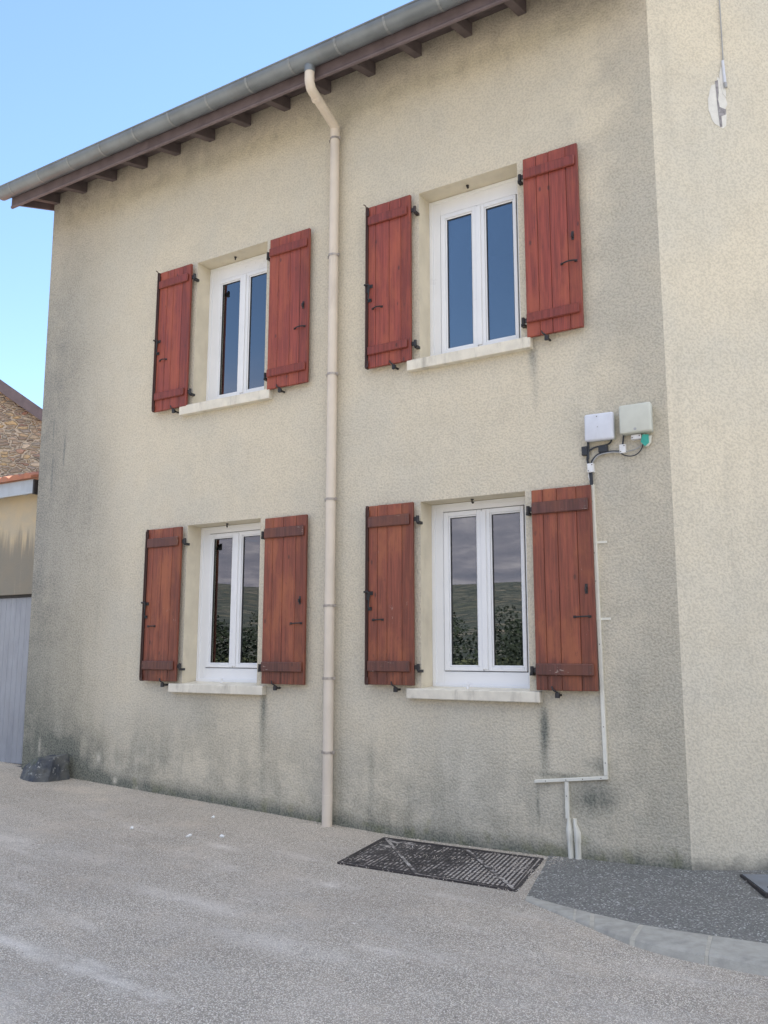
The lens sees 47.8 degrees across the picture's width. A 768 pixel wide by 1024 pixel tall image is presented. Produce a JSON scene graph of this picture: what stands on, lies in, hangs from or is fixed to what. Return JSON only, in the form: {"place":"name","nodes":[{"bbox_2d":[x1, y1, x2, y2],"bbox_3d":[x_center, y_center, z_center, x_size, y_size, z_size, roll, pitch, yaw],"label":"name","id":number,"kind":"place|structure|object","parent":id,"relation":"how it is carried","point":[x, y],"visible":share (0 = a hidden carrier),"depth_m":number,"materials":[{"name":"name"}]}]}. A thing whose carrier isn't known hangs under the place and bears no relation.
{"place":"outdoors","nodes":[
{"label":"outdoors","id":0,"kind":"place"},
{"bbox_2d":[0,0,412,408],"label":"sky","id":1,"kind":"structure","parent":0,"point":[75,75],"materials":[{"name":"blue"}]},
{"bbox_2d":[0,761,767,1023],"bbox_3d":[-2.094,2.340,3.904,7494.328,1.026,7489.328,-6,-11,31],"label":"ground","id":2,"kind":"structure","parent":0,"point":[518,919],"depth_m":4.28,"materials":[{"name":"grey asphalt"}]},
{"bbox_2d":[0,471,38,766],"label":"outbuilding","id":3,"kind":"structure","parent":2,"relation":"on","point":[18,501],"depth_m":9.70,"materials":[{"name":"paint"}]},
{"bbox_2d":[0,597,31,763],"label":"door","id":4,"kind":"structure","parent":3,"relation":"in","point":[15,613],"depth_m":9.61,"materials":[{"name":"grey paint"}]},
{"bbox_2d":[0,379,42,476],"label":"stone barn","id":5,"kind":"structure","parent":2,"relation":"on","point":[20,426],"depth_m":18.69,"materials":[{"name":"stone"}]},
{"bbox_2d":[20,753,69,781],"bbox_3d":[-3.416,2.584,8.585,0.499,0.360,0.419,-6,-11,31],"label":"rock","id":6,"kind":"object","parent":2,"relation":"on","point":[50,768],"visible":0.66,"depth_m":8.48,"materials":[{"name":"grey stone"}]},
{"bbox_2d":[0,0,691,869],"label":"house","id":7,"kind":"structure","parent":2,"relation":"on","point":[354,336],"depth_m":7.36,"materials":[{"name":"paint"}]},
{"bbox_2d":[196,522,260,682],"bbox_3d":[-1.416,0.843,8.080,0.900,1.473,0.183,-6,-11,31],"label":"window","id":8,"kind":"structure","parent":7,"relation":"in","point":[228,608],"depth_m":8.15,"materials":[{"name":"white plastic"}]},
{"bbox_2d":[206,253,266,400],"bbox_3d":[-1.412,-1.790,8.508,0.900,1.488,0.183,-6,-11,31],"label":"window","id":9,"kind":"structure","parent":7,"relation":"in","point":[237,300],"depth_m":8.58,"materials":[{"name":"white plastic"}]},
{"bbox_2d":[429,177,520,355],"bbox_3d":[0.763,-2.002,7.183,0.900,1.488,0.183,-6,-11,31],"label":"window","id":10,"kind":"structure","parent":7,"relation":"in","point":[458,224],"depth_m":7.29,"materials":[{"name":"white plastic"}]},
{"bbox_2d":[431,496,529,688],"bbox_3d":[0.759,0.631,6.755,0.900,1.473,0.183,-6,-11,31],"label":"window","id":11,"kind":"structure","parent":7,"relation":"in","point":[487,674],"depth_m":6.81,"materials":[{"name":"white plastic"}]},
{"bbox_2d":[566,818,573,858],"bbox_3d":[1.278,2.267,5.959,0.053,0.300,0.034,-6,-11,31],"label":"cable duct","id":12,"kind":"object","parent":7,"relation":"attached to","point":[569,832],"visible":0.91,"depth_m":5.95,"materials":[{"name":"beige plastic"}]},
{"bbox_2d":[534,484,610,818],"bbox_3d":[1.323,0.968,6.143,0.590,2.327,0.030,-6,-11,31],"label":"cable trunking","id":13,"kind":"object","parent":7,"relation":"attached to","point":[602,701],"visible":1,"depth_m":6.01,"materials":[{"name":"beige plastic"}]},
{"bbox_2d":[573,818,581,858],"bbox_3d":[1.323,2.261,5.931,0.051,0.302,0.034,-6,-11,31],"label":"cable duct","id":14,"kind":"object","parent":7,"relation":"attached to","point":[577,838],"visible":0.91,"depth_m":5.92,"materials":[{"name":"beige plastic"}]},
{"bbox_2d":[581,446,586,455],"bbox_3d":[1.459,-0.442,6.285,0.043,0.066,0.035,-6,-11,31],"label":"cable clip","id":15,"kind":"object","parent":7,"relation":"attached to","point":[584,450],"visible":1,"depth_m":6.27,"materials":[{"name":"black plastic"}]},
{"bbox_2d":[587,463,594,472],"bbox_3d":[1.492,-0.316,6.240,0.046,0.066,0.041,-6,-11,31],"label":"cable clip","id":16,"kind":"object","parent":7,"relation":"attached to","point":[590,467],"visible":1,"depth_m":6.23,"materials":[{"name":"white plastic"}]},
{"bbox_2d":[584,412,615,442],"bbox_3d":[1.555,-0.608,6.231,0.218,0.205,0.076,-6,-11,31],"label":"junction box","id":17,"kind":"object","parent":7,"relation":"attached to","point":[599,427],"visible":1,"depth_m":6.20,"materials":[{"name":"white plastic"}]},
{"bbox_2d":[586,442,590,484],"bbox_3d":[1.481,-0.350,6.255,0.038,0.323,0.019,-6,-11,31],"label":"cable","id":18,"kind":"object","parent":17,"relation":"hanging from","point":[587,460],"visible":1,"depth_m":6.26,"materials":[{"name":"black plastic"}]},
{"bbox_2d":[587,440,611,458],"bbox_3d":[1.553,-0.454,6.219,0.186,0.135,0.025,-6,-11,31],"label":"cable","id":19,"kind":"object","parent":17,"relation":"attached to","point":[589,450],"visible":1,"depth_m":6.25,"materials":[{"name":"black plastic"}]},
{"bbox_2d":[598,445,608,452],"bbox_3d":[1.575,-0.454,6.215,0.067,0.049,0.035,-6,-11,31],"label":"cable clip","id":20,"kind":"object","parent":7,"relation":"attached to","point":[602,448],"visible":1,"depth_m":6.20,"materials":[{"name":"black plastic"}]},
{"bbox_2d":[591,450,618,484],"bbox_3d":[1.586,-0.318,6.179,0.228,0.235,0.016,-6,-11,31],"label":"cable","id":21,"kind":"object","parent":20,"relation":"attached to","point":[593,459],"visible":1,"depth_m":6.21,"materials":[{"name":"black plastic"}]},
{"bbox_2d":[619,444,626,453],"bbox_3d":[1.695,-0.447,6.139,0.045,0.064,0.035,-6,-11,31],"label":"cable clip","id":22,"kind":"object","parent":7,"relation":"attached to","point":[622,448],"visible":1,"depth_m":6.13,"materials":[{"name":"white plastic"}]},
{"bbox_2d":[620,444,642,456],"bbox_3d":[1.748,-0.431,6.098,0.166,0.081,0.008,-6,-11,31],"label":"cable","id":23,"kind":"object","parent":22,"relation":"attached to","point":[635,454],"visible":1,"depth_m":6.08,"materials":[{"name":"black plastic"}]},
{"bbox_2d":[619,402,652,435],"bbox_3d":[1.775,-0.652,6.091,0.224,0.210,0.091,-6,-11,31],"label":"junction box","id":24,"kind":"object","parent":7,"relation":"attached to","point":[637,418],"visible":1,"depth_m":6.05,"materials":[{"name":"plastic"}]},
{"bbox_2d":[641,433,651,446],"bbox_3d":[1.834,-0.505,6.053,0.073,0.092,0.025,-6,-11,31],"label":"cable tag","id":25,"kind":"object","parent":24,"relation":"hanging from","point":[646,439],"visible":1,"depth_m":6.04,"materials":[{"name":"green plastic"}]},
{"bbox_2d":[631,434,641,440],"bbox_3d":[1.778,-0.526,6.091,0.070,0.034,0.050,-6,-11,31],"label":"cable clip","id":26,"kind":"object","parent":7,"relation":"attached to","point":[636,437],"visible":1,"depth_m":6.07,"materials":[{"name":"white plastic"}]},
{"bbox_2d":[337,837,543,891],"bbox_3d":[0.395,2.378,5.864,1.440,0.046,0.856,-6,-11,31],"label":"drain grate","id":27,"kind":"object","parent":2,"relation":"on","point":[392,856],"visible":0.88,"depth_m":5.81,"materials":[{"name":"metal"}]},
{"bbox_2d":[525,896,767,976],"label":"kerb","id":28,"kind":"structure","parent":2,"relation":"on","point":[746,956],"depth_m":4.12,"materials":[{"name":"concrete"}]},
{"bbox_2d":[573,909,712,964],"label":"kerb joints","id":29,"kind":"object","parent":28,"relation":"on","point":[634,935],"visible":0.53,"depth_m":4.24,"materials":[{"name":"grey concrete"}]},
{"bbox_2d":[646,0,767,869],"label":"rendered building","id":30,"kind":"structure","parent":2,"relation":"on","point":[708,61],"depth_m":6.05,"materials":[{"name":"paint"}]},
{"bbox_2d":[527,856,767,943],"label":"pavement","id":31,"kind":"structure","parent":0,"point":[669,898],"depth_m":5.00,"materials":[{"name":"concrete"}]},
{"bbox_2d":[740,874,767,897],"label":"inspection cover","id":32,"kind":"object","parent":31,"relation":"on","point":[758,883],"visible":1,"depth_m":5.19,"materials":[{"name":"metal"}]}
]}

